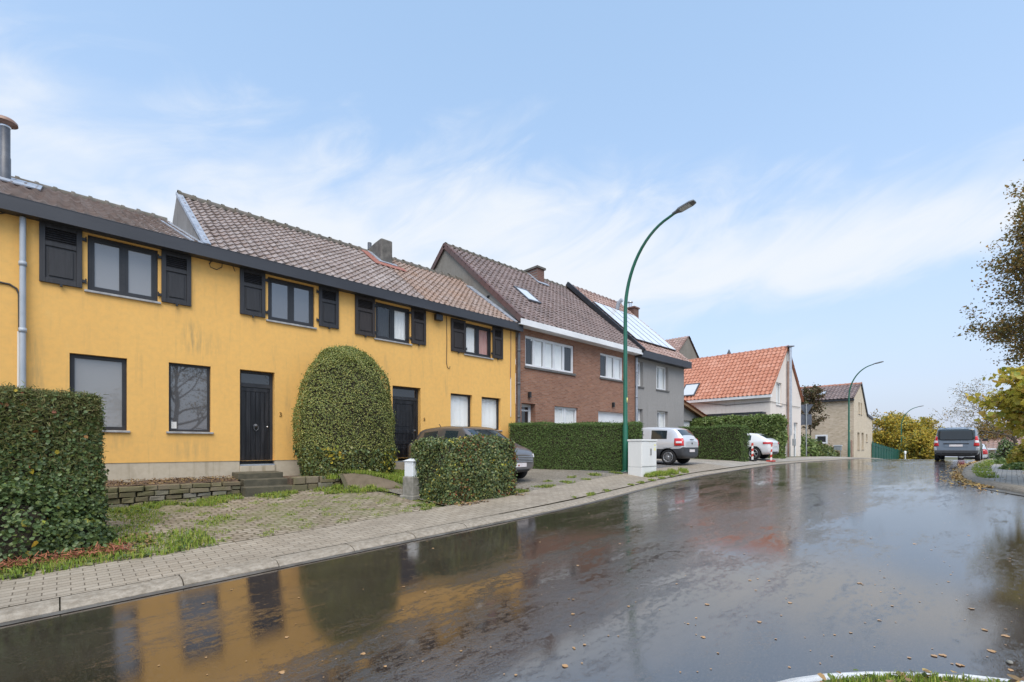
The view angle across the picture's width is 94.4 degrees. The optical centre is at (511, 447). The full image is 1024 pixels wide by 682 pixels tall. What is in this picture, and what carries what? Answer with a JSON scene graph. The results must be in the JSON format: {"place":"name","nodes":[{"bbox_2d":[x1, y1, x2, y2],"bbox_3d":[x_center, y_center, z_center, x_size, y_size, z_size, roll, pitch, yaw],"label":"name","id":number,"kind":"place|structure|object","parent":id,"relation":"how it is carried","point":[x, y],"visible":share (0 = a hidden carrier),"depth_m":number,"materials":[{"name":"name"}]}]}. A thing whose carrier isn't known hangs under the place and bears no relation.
{"place":"outdoors","nodes":[
{"label":"outdoors","id":0,"kind":"place"},
{"bbox_2d":[1,483,436,578],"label":"driveway","id":1,"kind":"structure","parent":0,"point":[252,529],"depth_m":8.68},
{"bbox_2d":[0,538,131,567],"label":"dead fern","id":2,"kind":"object","parent":1,"relation":"on","point":[113,547],"visible":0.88,"depth_m":5.96,"materials":[{"name":"plant"}]},
{"bbox_2d":[86,498,239,560],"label":"grass","id":3,"kind":"structure","parent":1,"relation":"on","point":[148,515],"depth_m":7.75,"materials":[{"name":"green plant"}]},
{"bbox_2d":[106,484,400,513],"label":"grass","id":4,"kind":"structure","parent":1,"relation":"on","point":[211,499],"depth_m":9.98,"materials":[{"name":"green plant"}]},
{"bbox_2d":[288,476,339,490],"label":"rubble wall","id":5,"kind":"structure","parent":1,"relation":"on","point":[324,482],"depth_m":11.42,"materials":[{"name":"stone"}]},
{"bbox_2d":[151,487,435,542],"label":"grass","id":6,"kind":"structure","parent":0,"point":[250,520],"depth_m":9.03,"materials":[{"name":"green plant"}]},
{"bbox_2d":[0,463,728,607],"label":"pavement","id":7,"kind":"structure","parent":0,"point":[44,586],"depth_m":6.70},
{"bbox_2d":[0,525,218,579],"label":"grass","id":8,"kind":"structure","parent":7,"relation":"on","point":[204,537],"depth_m":6.11,"materials":[{"name":"green plant"}]},
{"bbox_2d":[426,488,528,505],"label":"leaf litter","id":9,"kind":"object","parent":7,"relation":"on","point":[475,500],"visible":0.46,"depth_m":9.79,"materials":[{"name":"plant"}]},
{"bbox_2d":[627,439,656,476],"bbox_3d":[4.288,0.397,15.573,0.960,1.296,0.555,0,0,-44],"label":"utility cabinet","id":10,"kind":"object","parent":7,"relation":"on","point":[641,457],"visible":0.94,"depth_m":15.29,"materials":[{"name":"white plastic"}]},
{"bbox_2d":[4,456,971,610],"bbox_3d":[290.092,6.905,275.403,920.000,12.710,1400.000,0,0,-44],"label":"ground","id":11,"kind":"structure","parent":0,"point":[438,505],"depth_m":10.17,"materials":[{"name":"plant"}]},
{"bbox_2d":[0,472,88,565],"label":"ivy","id":12,"kind":"object","parent":11,"relation":"on","point":[22,527],"visible":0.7,"depth_m":6.00,"materials":[{"name":"green plant"}]},
{"bbox_2d":[0,380,112,536],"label":"hedge","id":13,"kind":"object","parent":11,"relation":"on","point":[55,437],"visible":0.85,"depth_m":6.50,"materials":[{"name":"green plant"}]},
{"bbox_2d":[25,502,118,558],"bbox_3d":[-6.151,1.223,6.531,1.186,0.949,1.336,0,0,-44],"label":"ivy","id":14,"kind":"object","parent":11,"relation":"on","point":[91,537],"visible":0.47,"depth_m":6.34,"materials":[{"name":"green plant"}]},
{"bbox_2d":[2,532,155,574],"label":"leaf litter","id":15,"kind":"object","parent":11,"relation":"on","point":[147,544],"visible":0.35,"depth_m":6.46,"materials":[{"name":"plant"}]},
{"bbox_2d":[105,482,240,507],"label":"retaining wall","id":16,"kind":"structure","parent":11,"relation":"on","point":[133,495],"depth_m":9.79,"materials":[{"name":"stone"}]},
{"bbox_2d":[105,477,238,487],"bbox_3d":[-7.698,0.753,9.941,3.347,0.139,0.780,0,0,-44],"label":"bed","id":17,"kind":"object","parent":16,"relation":"on","point":[114,484],"visible":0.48,"depth_m":10.25,"materials":[{"name":"soil"}]},
{"bbox_2d":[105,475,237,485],"bbox_3d":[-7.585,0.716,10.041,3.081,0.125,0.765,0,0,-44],"label":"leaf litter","id":18,"kind":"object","parent":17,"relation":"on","point":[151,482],"visible":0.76,"depth_m":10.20,"materials":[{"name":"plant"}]},
{"bbox_2d":[0,115,522,502],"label":"yellow house","id":19,"kind":"structure","parent":11,"relation":"on","point":[195,337],"depth_m":11.35,"materials":[{"name":"paint"}]},
{"bbox_2d":[70,353,129,432],"bbox_3d":[-8.517,-1.094,9.778,0.991,1.572,0.210,0,0,-44],"label":"window","id":20,"kind":"structure","parent":19,"relation":"in","point":[91,374],"depth_m":9.91,"materials":[{"name":"glass"}]},
{"bbox_2d":[84,235,160,303],"bbox_3d":[-8.218,-3.734,10.041,1.253,1.181,0.180,0,0,-44],"label":"window","id":21,"kind":"structure","parent":19,"relation":"in","point":[115,269],"depth_m":10.04,"materials":[{"name":"glass"}]},
{"bbox_2d":[166,363,213,433],"bbox_3d":[-7.379,-1.099,10.858,0.904,1.582,0.210,0,0,-44],"label":"window","id":22,"kind":"structure","parent":19,"relation":"in","point":[189,385],"depth_m":10.90,"materials":[{"name":"glass"}]},
{"bbox_2d":[240,387,274,465],"bbox_3d":[-6.390,-0.517,11.856,0.779,1.944,0.245,0,0,-44],"label":"door","id":23,"kind":"structure","parent":19,"relation":"in","point":[254,401],"depth_m":11.90,"materials":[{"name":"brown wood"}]},
{"bbox_2d":[266,277,316,329],"bbox_3d":[-5.758,-3.741,12.376,1.257,1.145,0.180,0,0,-44],"label":"window","id":24,"kind":"structure","parent":19,"relation":"in","point":[289,303],"depth_m":12.38,"materials":[{"name":"glass"}]},
{"bbox_2d":[374,302,411,345],"bbox_3d":[-3.637,-3.740,14.414,1.273,1.145,0.215,0,0,-44],"label":"window","id":25,"kind":"structure","parent":19,"relation":"in","point":[398,317],"depth_m":14.42,"materials":[{"name":"glass"}]},
{"bbox_2d":[393,399,415,461],"bbox_3d":[-3.324,-0.505,14.766,0.983,1.927,0.245,0,0,-44],"label":"door","id":26,"kind":"structure","parent":19,"relation":"in","point":[405,430],"depth_m":14.83,"materials":[{"name":"brown wood"}]},
{"bbox_2d":[451,394,469,425],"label":"window","id":27,"kind":"structure","parent":19,"relation":"in","point":[460,404],"depth_m":16.38,"materials":[{"name":"paint"}]},
{"bbox_2d":[464,323,493,359],"bbox_3d":[-1.211,-3.723,16.716,1.321,1.139,0.213,0,0,-44],"label":"window","id":28,"kind":"structure","parent":19,"relation":"in","point":[482,334],"depth_m":16.76,"materials":[{"name":"glass"}]},
{"bbox_2d":[482,397,501,430],"bbox_3d":[-0.802,-1.207,17.139,1.044,1.303,0.263,0,0,-44],"label":"window","id":29,"kind":"structure","parent":19,"relation":"in","point":[490,406],"depth_m":17.34,"materials":[{"name":"paint"}]},
{"bbox_2d":[232,471,291,496],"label":"steps","id":30,"kind":"structure","parent":11,"relation":"on","point":[254,483],"depth_m":11.00,"materials":[{"name":"concrete"}]},
{"bbox_2d":[283,475,341,485],"bbox_3d":[-5.162,1.122,12.018,1.218,0.755,1.260,0,0,-44],"label":"bed","id":31,"kind":"object","parent":11,"relation":"on","point":[290,481],"visible":0.07,"depth_m":11.37,"materials":[{"name":"soil"}]},
{"bbox_2d":[335,473,402,488],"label":"bank","id":32,"kind":"structure","parent":11,"relation":"on","point":[342,477],"depth_m":11.65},
{"bbox_2d":[291,344,399,477],"bbox_3d":[-4.382,-0.945,12.611,2.868,3.609,1.636,0,0,-44],"label":"dome bush","id":33,"kind":"object","parent":32,"relation":"on","point":[346,417],"visible":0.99,"depth_m":12.01,"materials":[{"name":"green plant"}]},
{"bbox_2d":[325,473,376,489],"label":"grass","id":34,"kind":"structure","parent":32,"relation":"on","point":[337,486],"depth_m":11.35,"materials":[{"name":"green plant"}]},
{"bbox_2d":[336,468,404,483],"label":"grass","id":35,"kind":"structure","parent":32,"relation":"on","point":[396,475],"depth_m":12.22,"materials":[{"name":"green plant"}]},
{"bbox_2d":[343,473,402,488],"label":"low stone wall","id":36,"kind":"structure","parent":32,"relation":"on","point":[364,480],"depth_m":11.73,"materials":[{"name":"stone"}]},
{"bbox_2d":[400,458,419,499],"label":"mailbox pillar","id":37,"kind":"structure","parent":11,"relation":"on","point":[411,491],"depth_m":10.34,"materials":[{"name":"white concrete"}]},
{"bbox_2d":[0,457,880,625],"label":"kerb","id":38,"kind":"structure","parent":11,"relation":"on","point":[36,610],"depth_m":6.06,"materials":[{"name":"concrete"}]},
{"bbox_2d":[570,474,682,497],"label":"grass","id":39,"kind":"structure","parent":38,"relation":"on","point":[608,490],"depth_m":13.83,"materials":[{"name":"green plant"}]},
{"bbox_2d":[408,433,519,505],"bbox_3d":[-1.014,0.468,10.672,2.183,1.621,1.600,0,0,-44],"label":"hedge","id":40,"kind":"object","parent":11,"relation":"on","point":[476,467],"visible":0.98,"depth_m":10.08,"materials":[{"name":"green plant"}]},
{"bbox_2d":[409,489,529,509],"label":"grass","id":41,"kind":"structure","parent":11,"relation":"on","point":[423,505],"depth_m":9.46,"materials":[{"name":"green plant"}]},
{"bbox_2d":[431,242,642,424],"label":"brick house","id":42,"kind":"structure","parent":11,"relation":"on","point":[552,318],"depth_m":20.52,"materials":[{"name":"red brick"}]},
{"bbox_2d":[515,403,530,422],"bbox_3d":[0.439,-1.069,18.611,0.769,1.255,0.070,0,0,-44],"label":"door","id":43,"kind":"structure","parent":42,"relation":"in","point":[525,408],"depth_m":18.69,"materials":[{"name":"white plastic"}]},
{"bbox_2d":[513,286,541,303],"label":"roof window","id":44,"kind":"structure","parent":42,"relation":"in","point":[524,292],"depth_m":20.59,"materials":[{"name":"white glass"}]},
{"bbox_2d":[524,335,575,375],"bbox_3d":[1.551,-3.705,19.339,3.075,1.304,0.234,0,0,-44],"label":"window","id":45,"kind":"structure","parent":42,"relation":"in","point":[546,355],"depth_m":19.38,"materials":[{"name":"white plastic"}]},
{"bbox_2d":[555,406,575,423],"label":"window","id":46,"kind":"structure","parent":42,"relation":"in","point":[562,414],"depth_m":20.04,"materials":[{"name":"white plastic"}]},
{"bbox_2d":[598,411,622,422],"bbox_3d":[4.646,-0.959,22.428,2.337,1.382,0.047,0,0,-44],"label":"garage door","id":47,"kind":"structure","parent":42,"relation":"in","point":[602,416],"depth_m":22.42,"materials":[{"name":"white paint"}]},
{"bbox_2d":[600,353,622,381],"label":"window","id":48,"kind":"structure","parent":42,"relation":"in","point":[605,360],"depth_m":22.40,"materials":[{"name":"glass"}]},
{"bbox_2d":[508,420,643,470],"bbox_3d":[2.241,-0.009,16.994,4.823,1.954,1.259,0,0,11],"label":"hedge","id":49,"kind":"object","parent":11,"relation":"on","point":[587,445],"visible":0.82,"depth_m":16.54,"materials":[{"name":"green plant"}]},
{"bbox_2d":[515,282,691,427],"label":"grey house","id":50,"kind":"structure","parent":11,"relation":"on","point":[659,397],"depth_m":25.60,"materials":[{"name":"white"}]},
{"bbox_2d":[593,301,644,341],"bbox_3d":[5.704,-6.781,25.461,0.814,2.574,2.774,0,0,-44],"label":"solar panel","id":51,"kind":"object","parent":50,"relation":"attached to","point":[618,321],"visible":1,"depth_m":25.34,"materials":[{"name":"grey"}]},
{"bbox_2d":[602,304,652,343],"bbox_3d":[6.315,-6.781,26.042,0.814,2.574,2.774,0,0,-44],"label":"solar panel","id":52,"kind":"object","parent":50,"relation":"attached to","point":[631,327],"visible":0.95,"depth_m":25.87,"materials":[{"name":"grey"}]},
{"bbox_2d":[612,308,660,345],"bbox_3d":[6.927,-6.781,26.623,0.814,2.574,2.774,0,0,-44],"label":"solar panel","id":53,"kind":"object","parent":50,"relation":"attached to","point":[641,331],"visible":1,"depth_m":26.40,"materials":[{"name":"grey"}]},
{"bbox_2d":[635,362,644,387],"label":"window","id":54,"kind":"structure","parent":50,"relation":"in","point":[639,386],"depth_m":24.21,"materials":[{"name":"white plastic"}]},
{"bbox_2d":[619,310,668,348],"bbox_3d":[7.539,-6.781,27.204,0.814,2.574,2.774,0,0,-44],"label":"solar panel","id":55,"kind":"object","parent":50,"relation":"attached to","point":[651,335],"visible":0.9,"depth_m":27.01,"materials":[{"name":"grey"}]},
{"bbox_2d":[628,313,676,350],"bbox_3d":[8.151,-6.781,27.784,0.814,2.574,2.774,0,0,-44],"label":"solar panel","id":56,"kind":"object","parent":50,"relation":"attached to","point":[652,332],"visible":0.95,"depth_m":27.66,"materials":[{"name":"grey"}]},
{"bbox_2d":[657,411,664,426],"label":"window","id":57,"kind":"structure","parent":50,"relation":"in","point":[661,415],"depth_m":25.89,"materials":[{"name":"glass"}]},
{"bbox_2d":[656,365,669,391],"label":"window","id":58,"kind":"structure","parent":50,"relation":"in","point":[661,370],"depth_m":25.85,"materials":[{"name":"white plastic"}]},
{"bbox_2d":[612,336,698,376],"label":"village house","id":59,"kind":"structure","parent":11,"relation":"on","point":[684,346],"depth_m":43.72,"materials":[{"name":"red tile"}]},
{"bbox_2d":[620,199,695,471],"bbox_3d":[4.640,-3.276,15.303,0.339,8.417,2.614,0,0,-44],"label":"street lamp","id":60,"kind":"object","parent":11,"relation":"on","point":[685,206],"visible":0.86,"depth_m":16.05,"materials":[{"name":"metal"}]},
{"bbox_2d":[684,400,706,426],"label":"garage","id":61,"kind":"structure","parent":11,"relation":"on","point":[691,411],"depth_m":31.18,"materials":[{"name":"white paint"}]},
{"bbox_2d":[678,424,750,461],"bbox_3d":[10.666,-0.199,25.161,1.275,2.098,3.591,0,0,-44],"label":"hedge","id":62,"kind":"object","parent":11,"relation":"on","point":[724,442],"visible":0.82,"depth_m":24.38,"materials":[{"name":"green plant"}]},
{"bbox_2d":[689,413,788,458],"bbox_3d":[13.972,-0.627,30.291,1.922,2.960,6.513,0,0,-44],"label":"hedge","id":63,"kind":"object","parent":11,"relation":"on","point":[773,426],"visible":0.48,"depth_m":28.37,"materials":[{"name":"green plant"}]},
{"bbox_2d":[684,345,803,456],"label":"cream house","id":64,"kind":"structure","parent":11,"relation":"on","point":[760,381],"depth_m":32.32,"materials":[{"name":"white tile"}]},
{"bbox_2d":[684,383,699,396],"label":"roof window","id":65,"kind":"structure","parent":64,"relation":"in","point":[689,389],"depth_m":34.17,"materials":[{"name":"grey"}]},
{"bbox_2d":[776,383,780,405],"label":"window","id":66,"kind":"structure","parent":64,"relation":"in","point":[777,384],"depth_m":31.45,"materials":[{"name":"white plastic"}]},
{"bbox_2d":[747,431,778,458],"bbox_3d":[12.530,-0.115,26.753,4.259,1.539,2.140,0,0,44],"label":"white hatchback","id":67,"kind":"object","parent":11,"relation":"on","point":[762,443],"visible":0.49,"depth_m":25.17,"materials":[{"name":"white paint"}]},
{"bbox_2d":[789,425,795,456],"bbox_3d":[18.637,-0.404,31.489,0.356,2.150,0.312,0,0,-44],"label":"meter box","id":68,"kind":"object","parent":11,"relation":"on","point":[794,442],"visible":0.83,"depth_m":31.44,"materials":[{"name":"metal"}]},
{"bbox_2d":[800,438,805,455],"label":"shrub","id":69,"kind":"object","parent":11,"relation":"on","point":[803,449],"visible":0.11,"depth_m":34.48,"materials":[{"name":"green plant"}]},
{"bbox_2d":[801,404,812,455],"bbox_3d":[21.795,-1.284,35.125,0.903,3.849,0.163,0,0,29],"label":"road sign","id":70,"kind":"object","parent":11,"relation":"on","point":[806,418],"visible":0.85,"depth_m":35.09,"materials":[{"name":"grey metal"}]},
{"bbox_2d":[801,433,821,456],"bbox_3d":[22.233,0.270,36.462,2.603,2.805,2.475,0,0,0],"label":"shrub","id":71,"kind":"object","parent":11,"relation":"on","point":[811,450],"visible":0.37,"depth_m":35.82,"materials":[{"name":"green plant"}]},
{"bbox_2d":[801,382,828,437],"bbox_3d":[24.526,-2.178,39.149,3.084,6.141,2.763,0,0,-44],"label":"young tree","id":72,"kind":"object","parent":11,"relation":"on","point":[813,395],"visible":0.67,"depth_m":38.66,"materials":[{"name":"brown plant"}]},
{"bbox_2d":[808,438,827,456],"bbox_3d":[24.275,0.652,38.446,2.944,2.820,2.269,0,0,-44],"label":"shrub","id":73,"kind":"object","parent":11,"relation":"on","point":[825,446],"visible":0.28,"depth_m":37.90,"materials":[{"name":"green plant"}]},
{"bbox_2d":[822,443,839,456],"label":"shrub","id":74,"kind":"object","parent":11,"relation":"on","point":[832,450],"visible":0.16,"depth_m":42.35,"materials":[{"name":"green plant"}]},
{"bbox_2d":[800,382,873,457],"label":"beige house","id":75,"kind":"structure","parent":11,"relation":"on","point":[832,429],"depth_m":46.48,"materials":[{"name":"brick"}]},
{"bbox_2d":[815,435,827,443],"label":"window","id":76,"kind":"structure","parent":75,"relation":"in","point":[824,438],"depth_m":46.79,"materials":[{"name":"white plastic"}]},
{"bbox_2d":[848,361,883,456],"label":"street lamp","id":77,"kind":"object","parent":11,"relation":"on","point":[849,408],"visible":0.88,"depth_m":41.93,"materials":[{"name":"metal"}]},
{"bbox_2d":[872,442,903,458],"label":"fence","id":78,"kind":"object","parent":11,"relation":"on","point":[882,452],"visible":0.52,"depth_m":57.45,"materials":[{"name":"metal"}]},
{"bbox_2d":[872,411,905,447],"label":"golden tree","id":79,"kind":"object","parent":11,"relation":"on","point":[880,437],"visible":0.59,"depth_m":77.00,"materials":[{"name":"yellow plant"}]},
{"bbox_2d":[890,410,914,447],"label":"golden tree","id":80,"kind":"object","parent":11,"relation":"on","point":[907,418],"visible":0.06,"depth_m":93.81,"materials":[{"name":"yellow plant"}]},
{"bbox_2d":[884,418,932,458],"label":"golden tree","id":81,"kind":"object","parent":11,"relation":"on","point":[911,425],"visible":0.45,"depth_m":73.33,"materials":[{"name":"yellow plant"}]},
{"bbox_2d":[897,427,934,459],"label":"golden tree","id":82,"kind":"object","parent":11,"relation":"on","point":[921,446],"visible":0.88,"depth_m":65.42,"materials":[{"name":"yellow plant"}]},
{"bbox_2d":[913,416,947,457],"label":"golden tree","id":83,"kind":"object","parent":11,"relation":"on","point":[926,420],"visible":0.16,"depth_m":83.19,"materials":[{"name":"yellow plant"}]},
{"bbox_2d":[925,373,1021,445],"bbox_3d":[35.239,-2.207,32.906,7.840,6.580,9.053,0,0,-21],"label":"bare tree","id":84,"kind":"object","parent":11,"relation":"on","point":[1014,438],"visible":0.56,"depth_m":34.52,"materials":[{"name":"brown plant"}]},
{"bbox_2d":[951,458,1023,495],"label":"kerb","id":85,"kind":"structure","parent":11,"relation":"on","point":[968,473],"depth_m":12.11,"materials":[{"name":"concrete"}]},
{"bbox_2d":[953,159,1023,384],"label":"oak tree","id":86,"kind":"object","parent":11,"relation":"on","point":[1009,331],"visible":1,"depth_m":15.44,"materials":[{"name":"green plant"}]},
{"bbox_2d":[965,365,1023,443],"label":"maple tree","id":87,"kind":"object","parent":11,"relation":"on","point":[1009,403],"visible":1,"depth_m":11.98,"materials":[{"name":"yellow plant"}]},
{"bbox_2d":[974,420,1019,439],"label":"bushy tree","id":88,"kind":"object","parent":11,"relation":"on","point":[983,426],"visible":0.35,"depth_m":69.83,"materials":[{"name":"brown plant"}]},
{"bbox_2d":[972,432,1023,459],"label":"bungalow","id":89,"kind":"object","parent":11,"relation":"on","point":[991,444],"visible":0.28,"depth_m":67.76,"materials":[{"name":"beige brick"}]},
{"bbox_2d":[994,437,1017,458],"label":"shrub","id":90,"kind":"object","parent":11,"relation":"on","point":[1001,452],"visible":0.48,"depth_m":44.90,"materials":[{"name":"green plant"}]},
{"bbox_2d":[1005,439,1023,464],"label":"shrub","id":91,"kind":"object","parent":11,"relation":"on","point":[1017,454],"visible":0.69,"depth_m":17.58,"materials":[{"name":"plant"}]},
{"bbox_2d":[386,469,616,505],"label":"forecourt","id":92,"kind":"structure","parent":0,"point":[533,477],"depth_m":13.97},
{"bbox_2d":[407,424,533,478],"bbox_3d":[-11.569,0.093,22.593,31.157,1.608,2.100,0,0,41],"label":"grey hatchback","id":93,"kind":"object","parent":92,"relation":"on","point":[525,460],"visible":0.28,"depth_m":13.11,"materials":[{"name":"grey paint"}]},
{"bbox_2d":[515,470,622,492],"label":"grass","id":94,"kind":"structure","parent":92,"relation":"on","point":[567,481],"depth_m":13.04,"materials":[{"name":"green plant"}]},
{"bbox_2d":[0,459,1023,681],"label":"road","id":95,"kind":"structure","parent":0,"point":[704,534],"depth_m":4.46,"materials":[{"name":"grey asphalt"}]},
{"bbox_2d":[778,671,1023,681],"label":"kerb","id":96,"kind":"structure","parent":95,"relation":"on","point":[814,678],"depth_m":2.90,"materials":[{"name":"white paint"}]},
{"bbox_2d":[934,426,987,460],"bbox_3d":[26.199,-0.201,27.786,4.683,1.964,2.352,0,0,-44],"label":"van","id":97,"kind":"object","parent":95,"relation":"on","point":[958,441],"visible":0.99,"depth_m":26.23,"materials":[{"name":"blue paint"}]},
{"bbox_2d":[940,459,1006,492],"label":"leaf litter","id":98,"kind":"object","parent":95,"relation":"on","point":[957,475],"visible":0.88,"depth_m":14.24,"materials":[{"name":"plant"}]},
{"bbox_2d":[958,444,988,459],"bbox_3d":[36.873,0.434,37.870,4.019,1.455,1.719,0,0,-44],"label":"white car","id":99,"kind":"object","parent":95,"relation":"on","point":[985,452],"visible":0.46,"depth_m":36.52,"materials":[{"name":"white paint"}]},
{"bbox_2d":[0,0,1023,456],"label":"sky","id":100,"kind":"structure","parent":0,"point":[846,166],"materials":[{"name":"blue"}]},
{"bbox_2d":[581,460,700,473],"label":"driveway","id":101,"kind":"structure","parent":0,"point":[660,464],"depth_m":19.63,"materials":[{"name":"concrete"}]},
{"bbox_2d":[641,427,698,463],"bbox_3d":[5.990,-0.083,20.754,3.838,1.578,2.040,0,0,42],"label":"silver hatchback","id":102,"kind":"object","parent":101,"relation":"on","point":[679,445],"visible":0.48,"depth_m":19.43,"materials":[{"name":"white paint"}]},
{"bbox_2d":[644,466,688,477],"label":"grass","id":103,"kind":"structure","parent":0,"point":[670,471],"depth_m":15.87,"materials":[{"name":"green plant"}]},
{"bbox_2d":[656,458,749,461],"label":"driveway","id":104,"kind":"structure","parent":0,"point":[698,460],"depth_m":23.74,"materials":[{"name":"concrete"}]},
{"bbox_2d":[696,456,860,466],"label":"pavement","id":105,"kind":"structure","parent":0,"point":[733,463],"depth_m":24.29,"materials":[{"name":"concrete"}]},
{"bbox_2d":[822,669,1019,681],"bbox_3d":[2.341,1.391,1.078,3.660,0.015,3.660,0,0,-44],"label":"verge","id":106,"kind":"structure","parent":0,"point":[905,680],"depth_m":2.84,"materials":[{"name":"plant"}]},
{"bbox_2d":[818,668,1023,681],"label":"leaf litter","id":107,"kind":"object","parent":106,"relation":"on","point":[1014,677],"visible":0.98,"depth_m":2.76,"materials":[{"name":"plant"}]},
{"bbox_2d":[975,459,1023,485],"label":"pavement","id":108,"kind":"structure","parent":0,"point":[1010,476],"depth_m":14.38,"materials":[{"name":"concrete"}]},
{"bbox_2d":[971,459,1003,477],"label":"grass","id":109,"kind":"structure","parent":108,"relation":"on","point":[983,467],"depth_m":16.34,"materials":[{"name":"green plant"}]},
{"bbox_2d":[987,457,1006,463],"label":"ground cover plant","id":110,"kind":"object","parent":108,"relation":"on","point":[1000,460],"visible":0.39,"depth_m":20.74,"materials":[{"name":"green plant"}]},
{"bbox_2d":[997,462,1023,469],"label":"ground cover plant","id":111,"kind":"object","parent":108,"relation":"on","point":[1016,466],"visible":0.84,"depth_m":16.88,"materials":[{"name":"green plant"}]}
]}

